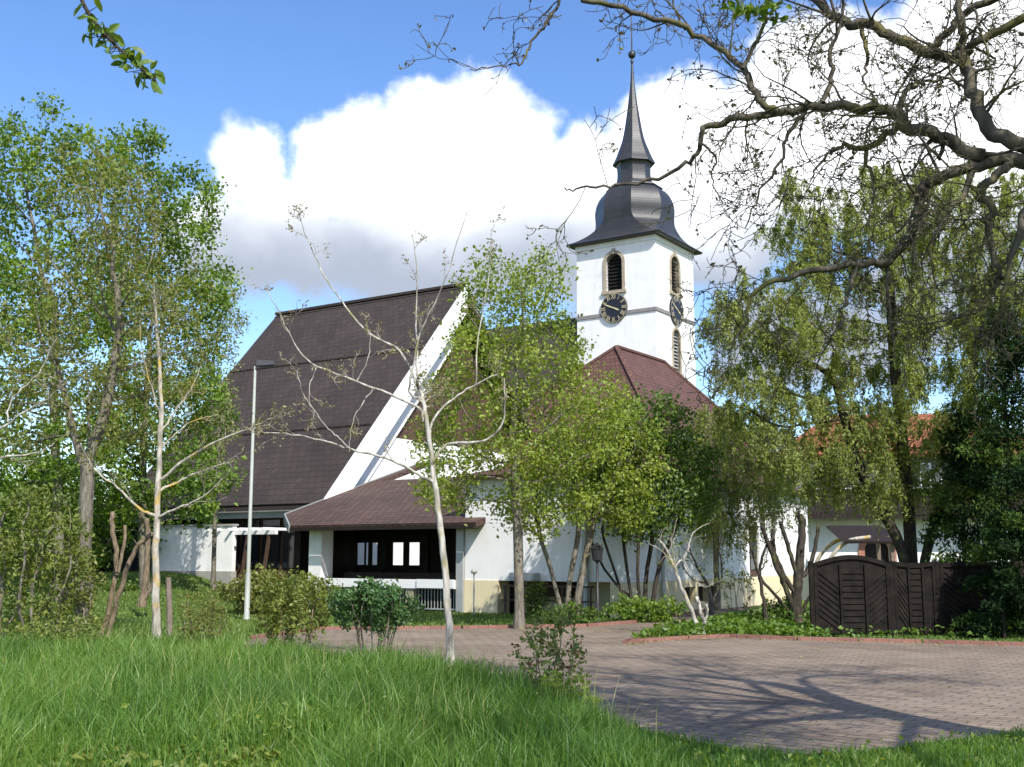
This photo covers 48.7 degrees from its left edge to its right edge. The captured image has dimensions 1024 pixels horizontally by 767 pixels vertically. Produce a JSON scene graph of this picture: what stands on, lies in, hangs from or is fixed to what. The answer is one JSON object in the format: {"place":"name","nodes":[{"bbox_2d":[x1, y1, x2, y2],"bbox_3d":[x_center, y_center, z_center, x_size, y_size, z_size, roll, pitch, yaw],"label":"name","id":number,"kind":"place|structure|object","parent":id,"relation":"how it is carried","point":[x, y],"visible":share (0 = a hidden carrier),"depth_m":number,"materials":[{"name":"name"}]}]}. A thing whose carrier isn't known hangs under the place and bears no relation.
{"place":"outdoors","nodes":[
{"label":"outdoors","id":0,"kind":"place"},
{"bbox_2d":[0,618,1023,766],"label":"grass","id":1,"kind":"structure","parent":0,"point":[565,733],"depth_m":9.86,"materials":[{"name":"green plant"}]},
{"bbox_2d":[239,199,511,665],"bbox_3d":[-2.051,0.547,17.468,4.091,7.537,1.505,1,-9,-5],"label":"young walnut tree","id":2,"kind":"object","parent":1,"relation":"on","point":[445,574],"visible":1,"depth_m":17.49,"materials":[{"name":"white plant"}]},
{"bbox_2d":[325,575,426,657],"bbox_3d":[-2.166,3.652,17.429,1.424,1.386,1.450,-4,-10,27],"label":"lilac bush","id":3,"kind":"object","parent":1,"relation":"on","point":[372,597],"visible":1,"depth_m":17.26,"materials":[{"name":"green plant"}]},
{"bbox_2d":[0,0,1023,500],"label":"sky","id":4,"kind":"structure","parent":0,"point":[308,103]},
{"bbox_2d":[1,571,1023,766],"bbox_3d":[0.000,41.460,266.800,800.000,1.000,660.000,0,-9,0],"label":"ground","id":5,"kind":"structure","parent":0,"point":[197,591],"depth_m":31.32,"materials":[{"name":"green plant"}]},
{"bbox_2d":[0,331,74,476],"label":"young lime tree","id":6,"kind":"object","parent":5,"relation":"on","point":[25,411],"visible":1,"depth_m":14.12,"materials":[{"name":"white plant"}]},
{"bbox_2d":[0,481,96,640],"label":"hawthorn bush","id":7,"kind":"object","parent":5,"relation":"on","point":[18,605],"visible":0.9,"depth_m":19.66,"materials":[{"name":"green plant"}]},
{"bbox_2d":[6,602,111,645],"bbox_3d":[-7.425,4.133,18.549,1.699,1.095,1.610,0,-9,0],"label":"bramble bush","id":8,"kind":"object","parent":5,"relation":"on","point":[60,621],"visible":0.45,"depth_m":18.47,"materials":[{"name":"green plant"}]},
{"bbox_2d":[42,541,109,635],"bbox_3d":[-8.131,4.015,21.168,1.129,2.124,1.034,-8,-12,44],"label":"hawthorn bush","id":9,"kind":"object","parent":5,"relation":"on","point":[78,600],"visible":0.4,"depth_m":21.11,"materials":[{"name":"green plant"}]},
{"bbox_2d":[0,87,153,600],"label":"maple tree","id":10,"kind":"object","parent":5,"relation":"on","point":[57,475],"visible":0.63,"depth_m":33.35,"materials":[{"name":"green plant"}]},
{"bbox_2d":[8,512,153,571],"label":"garden shed","id":11,"kind":"structure","parent":5,"relation":"on","point":[134,566],"depth_m":44.08,"materials":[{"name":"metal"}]},
{"bbox_2d":[0,468,178,572],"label":"hornbeam hedge","id":12,"kind":"object","parent":5,"relation":"on","point":[98,552],"visible":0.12,"depth_m":43.18,"materials":[{"name":"green plant"}]},
{"bbox_2d":[0,136,224,632],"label":"ash tree","id":13,"kind":"object","parent":5,"relation":"on","point":[87,474],"visible":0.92,"depth_m":22.76,"materials":[{"name":"green plant"}]},
{"bbox_2d":[73,0,164,93],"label":"branch","id":14,"kind":"object","parent":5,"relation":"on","point":[113,38],"visible":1,"depth_m":4.75,"materials":[{"name":"green plant"}]},
{"bbox_2d":[101,578,139,591],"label":"box bush","id":15,"kind":"object","parent":5,"relation":"on","point":[131,587],"visible":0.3,"depth_m":35.38,"materials":[{"name":"green plant"}]},
{"bbox_2d":[98,511,152,638],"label":"lopped tree","id":16,"kind":"object","parent":5,"relation":"on","point":[110,618],"visible":0.88,"depth_m":21.63,"materials":[{"name":"brown plant"}]},
{"bbox_2d":[3,118,253,587],"bbox_3d":[-12.660,-1.134,37.606,7.903,15.677,5.037,0,-9,0],"label":"maple tree","id":17,"kind":"object","parent":5,"relation":"on","point":[141,491],"visible":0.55,"depth_m":37.26,"materials":[{"name":"green plant"}]},
{"bbox_2d":[137,518,152,606],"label":"lopped tree","id":18,"kind":"object","parent":5,"relation":"on","point":[145,591],"visible":0.69,"depth_m":29.53,"materials":[{"name":"brown plant"}]},
{"bbox_2d":[166,577,172,637],"bbox_3d":[-6.179,4.146,20.410,0.179,1.294,0.104,0,-9,0],"label":"tree stake","id":19,"kind":"object","parent":5,"relation":"on","point":[169,604],"visible":0.76,"depth_m":20.40,"materials":[{"name":"brown wood"}]},
{"bbox_2d":[76,276,299,637],"bbox_3d":[-5.901,1.344,20.938,4.116,7.005,1.572,0,-9,0],"label":"lime tree","id":20,"kind":"object","parent":5,"relation":"on","point":[157,515],"visible":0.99,"depth_m":20.93,"materials":[{"name":"beige plant"}]},
{"bbox_2d":[151,524,238,583],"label":"garden wall","id":21,"kind":"structure","parent":5,"relation":"on","point":[190,552],"depth_m":42.78,"materials":[{"name":"paint"}]},
{"bbox_2d":[174,588,232,644],"bbox_3d":[-5.250,4.097,19.096,1.028,1.273,1.077,-7,-11,40],"label":"twiggy shrub","id":22,"kind":"object","parent":5,"relation":"on","point":[213,610],"visible":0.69,"depth_m":19.06,"materials":[{"name":"green plant"}]},
{"bbox_2d":[175,261,257,589],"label":"willow tree","id":23,"kind":"object","parent":5,"relation":"on","point":[218,446],"visible":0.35,"depth_m":40.30,"materials":[{"name":"green plant"}]},
{"bbox_2d":[210,563,297,614],"bbox_3d":[-7.213,5.976,32.474,2.829,1.648,2.514,7,-11,-41],"label":"spirea bush","id":24,"kind":"object","parent":5,"relation":"on","point":[235,584],"visible":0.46,"depth_m":32.03,"materials":[{"name":"green plant"}]},
{"bbox_2d":[242,360,274,618],"bbox_3d":[-6.688,2.767,29.922,0.630,6.854,0.260,0,-9,0],"label":"street lamp","id":25,"kind":"object","parent":5,"relation":"on","point":[264,363],"visible":0.9,"depth_m":29.83,"materials":[{"name":"metal"}]},
{"bbox_2d":[249,566,333,650],"bbox_3d":[-3.905,4.072,20.107,1.456,1.664,1.481,4,-9,-22],"label":"forsythia bush","id":26,"kind":"object","parent":5,"relation":"on","point":[297,603],"visible":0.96,"depth_m":19.96,"materials":[{"name":"green plant"}]},
{"bbox_2d":[290,570,342,615],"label":"privet bush","id":27,"kind":"object","parent":5,"relation":"on","point":[325,592],"visible":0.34,"depth_m":31.37,"materials":[{"name":"green plant"}]},
{"bbox_2d":[3,731,699,766],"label":"weeds","id":28,"kind":"object","parent":5,"relation":"on","point":[157,761],"visible":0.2,"depth_m":8.93,"materials":[{"name":"green plant"}]},
{"bbox_2d":[124,16,808,617],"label":"church","id":29,"kind":"structure","parent":5,"relation":"on","point":[336,514],"depth_m":45.70,"materials":[{"name":"paint"}]},
{"bbox_2d":[471,569,476,614],"bbox_3d":[-1.079,5.903,32.092,0.180,1.300,0.171,0,-9,0],"label":"bollard light","id":30,"kind":"object","parent":5,"relation":"on","point":[473,571],"visible":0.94,"depth_m":32.09,"materials":[{"name":"white metal"}]},
{"bbox_2d":[250,608,705,638],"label":"kerb","id":31,"kind":"structure","parent":5,"relation":"on","point":[481,626],"depth_m":26.07,"materials":[{"name":"brick"}]},
{"bbox_2d":[26,688,1023,766],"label":"herbs","id":32,"kind":"object","parent":5,"relation":"on","point":[796,757],"visible":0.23,"depth_m":9.47,"materials":[{"name":"green plant"}]},
{"bbox_2d":[403,229,649,628],"bbox_3d":[0.333,0.975,26.608,5.898,9.410,4.065,0,-9,0],"label":"maple tree","id":33,"kind":"object","parent":5,"relation":"on","point":[514,483],"visible":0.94,"depth_m":26.42,"materials":[{"name":"green plant"}]},
{"bbox_2d":[524,579,549,614],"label":"privet bush","id":34,"kind":"object","parent":5,"relation":"on","point":[533,592],"visible":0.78,"depth_m":31.57,"materials":[{"name":"green plant"}]},
{"bbox_2d":[507,600,592,699],"bbox_3d":[0.451,3.005,12.296,0.859,1.263,0.858,-4,-10,26],"label":"rose bush","id":35,"kind":"object","parent":5,"relation":"on","point":[574,648],"visible":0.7,"depth_m":12.23,"materials":[{"name":"green plant"}]},
{"bbox_2d":[531,600,605,623],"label":"laurel bush","id":36,"kind":"object","parent":5,"relation":"on","point":[585,617],"visible":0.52,"depth_m":27.32,"materials":[{"name":"green plant"}]},
{"bbox_2d":[535,662,602,710],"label":"rose bush","id":37,"kind":"object","parent":5,"relation":"on","point":[557,674],"visible":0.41,"depth_m":11.41,"materials":[{"name":"green plant"}]},
{"bbox_2d":[482,383,675,621],"bbox_3d":[1.734,2.994,28.684,5.026,6.071,3.630,0,-9,0],"label":"field maple","id":38,"kind":"object","parent":5,"relation":"on","point":[618,466],"visible":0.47,"depth_m":28.37,"materials":[{"name":"green plant"}]},
{"bbox_2d":[590,543,603,622],"bbox_3d":[2.120,4.953,28.075,0.314,1.980,0.314,4,-9,-22],"label":"lantern post","id":39,"kind":"object","parent":5,"relation":"on","point":[597,551],"visible":0.84,"depth_m":28.07,"materials":[{"name":"metal"}]},
{"bbox_2d":[604,590,689,622],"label":"laurel bush","id":40,"kind":"object","parent":5,"relation":"on","point":[634,610],"visible":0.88,"depth_m":28.46,"materials":[{"name":"green plant"}]},
{"bbox_2d":[577,382,731,619],"bbox_3d":[3.558,3.100,29.865,4.262,6.247,3.550,0,-9,0],"label":"hazel tree","id":41,"kind":"object","parent":5,"relation":"on","point":[674,447],"visible":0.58,"depth_m":29.48,"materials":[{"name":"green plant"}]},
{"bbox_2d":[648,511,728,634],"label":"young apple tree","id":42,"kind":"object","parent":5,"relation":"on","point":[681,588],"visible":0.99,"depth_m":24.26,"materials":[{"name":"white plant"}]},
{"bbox_2d":[670,522,729,613],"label":"young apple tree","id":43,"kind":"object","parent":5,"relation":"on","point":[711,603],"visible":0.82,"depth_m":32.52,"materials":[{"name":"grey plant"}]},
{"bbox_2d":[695,596,708,633],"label":"cut stem","id":44,"kind":"object","parent":5,"relation":"on","point":[702,617],"visible":0.87,"depth_m":24.21,"materials":[{"name":"white plant"}]},
{"bbox_2d":[623,604,785,643],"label":"kerb","id":45,"kind":"structure","parent":5,"relation":"on","point":[625,641],"depth_m":21.78,"materials":[{"name":"brick"}]},
{"bbox_2d":[398,0,1023,466],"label":"walnut tree","id":46,"kind":"object","parent":5,"relation":"on","point":[976,160],"visible":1,"depth_m":9.42,"materials":[{"name":"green plant"}]},
{"bbox_2d":[718,566,755,611],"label":"young shrub","id":47,"kind":"object","parent":5,"relation":"on","point":[746,580],"visible":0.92,"depth_m":32.39,"materials":[{"name":"green plant"}]},
{"bbox_2d":[669,392,816,610],"bbox_3d":[7.089,3.485,35.014,4.672,6.955,3.644,0,-9,0],"label":"birch tree","id":48,"kind":"object","parent":5,"relation":"on","point":[768,500],"visible":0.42,"depth_m":34.49,"materials":[{"name":"green plant"}]},
{"bbox_2d":[737,526,771,620],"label":"young apple tree","id":49,"kind":"object","parent":5,"relation":"on","point":[764,610],"visible":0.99,"depth_m":26.30,"materials":[{"name":"brown plant"}]},
{"bbox_2d":[744,593,809,622],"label":"laurel bush","id":50,"kind":"object","parent":5,"relation":"on","point":[779,610],"visible":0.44,"depth_m":26.84,"materials":[{"name":"green plant"}]},
{"bbox_2d":[759,504,819,623],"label":"pollarded tree","id":51,"kind":"object","parent":5,"relation":"on","point":[794,596],"visible":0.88,"depth_m":26.73,"materials":[{"name":"brown plant"}]},
{"bbox_2d":[630,610,1019,639],"bbox_3d":[8.147,5.522,26.200,11.713,0.363,8.521,0,-9,0],"label":"ground ivy","id":52,"kind":"object","parent":5,"relation":"on","point":[739,622],"visible":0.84,"depth_m":23.43,"materials":[{"name":"green plant"}]},
{"bbox_2d":[629,634,1023,645],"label":"kerb","id":53,"kind":"structure","parent":5,"relation":"on","point":[933,641],"depth_m":22.15,"materials":[{"name":"brick"}]},
{"bbox_2d":[815,525,894,561],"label":"porch","id":54,"kind":"object","parent":5,"relation":"on","point":[845,534],"visible":0.56,"depth_m":40.40,"materials":[{"name":"grey"}]},
{"bbox_2d":[691,159,1023,562],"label":"willow tree","id":55,"kind":"object","parent":5,"relation":"on","point":[847,462],"visible":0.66,"depth_m":27.88,"materials":[{"name":"green plant"}]},
{"bbox_2d":[808,555,1023,635],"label":"fence","id":56,"kind":"object","parent":5,"relation":"on","point":[859,593],"visible":0.76,"depth_m":23.80,"materials":[{"name":"brown wood"}]},
{"bbox_2d":[905,406,1004,562],"bbox_3d":[10.468,3.326,26.953,2.728,5.533,2.987,3,-9,-18],"label":"conifer","id":57,"kind":"object","parent":5,"relation":"on","point":[949,520],"visible":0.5,"depth_m":26.81,"materials":[{"name":"green plant"}]},
{"bbox_2d":[941,298,1023,634],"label":"conifer","id":58,"kind":"object","parent":5,"relation":"on","point":[1005,397],"visible":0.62,"depth_m":25.77,"materials":[{"name":"green plant"}]},
{"bbox_2d":[947,505,1023,639],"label":"conifer","id":59,"kind":"object","parent":5,"relation":"on","point":[981,626],"visible":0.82,"depth_m":22.94,"materials":[{"name":"green plant"}]},
{"bbox_2d":[970,452,1023,632],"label":"conifer","id":60,"kind":"object","parent":5,"relation":"on","point":[1016,545],"visible":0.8,"depth_m":22.74,"materials":[{"name":"green plant"}]},
{"bbox_2d":[983,270,1023,587],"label":"conifer","id":61,"kind":"object","parent":5,"relation":"on","point":[1000,460],"visible":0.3,"depth_m":25.33,"materials":[{"name":"green plant"}]},
{"bbox_2d":[244,603,1023,753],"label":"road","id":62,"kind":"structure","parent":0,"point":[881,683],"depth_m":15.20,"materials":[{"name":"brick"}]},
{"bbox_2d":[317,629,1023,741],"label":"leaf litter","id":63,"kind":"object","parent":62,"relation":"on","point":[767,740],"visible":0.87,"depth_m":21.32,"materials":[{"name":"brown plant"}]},
{"bbox_2d":[688,710,1014,742],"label":"joint grass","id":64,"kind":"structure","parent":0,"point":[822,720],"depth_m":10.89,"materials":[{"name":"green plant"}]},
{"bbox_2d":[757,414,1023,562],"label":"house","id":65,"kind":"structure","parent":0,"point":[826,535],"depth_m":46.21,"materials":[{"name":"grey paint"}]},
{"bbox_2d":[865,543,888,561],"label":"door","id":66,"kind":"structure","parent":65,"relation":"in","point":[870,548],"depth_m":46.30,"materials":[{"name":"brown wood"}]},
{"bbox_2d":[912,463,931,488],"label":"window","id":67,"kind":"structure","parent":65,"relation":"in","point":[929,464],"depth_m":46.29,"materials":[{"name":"white paint"}]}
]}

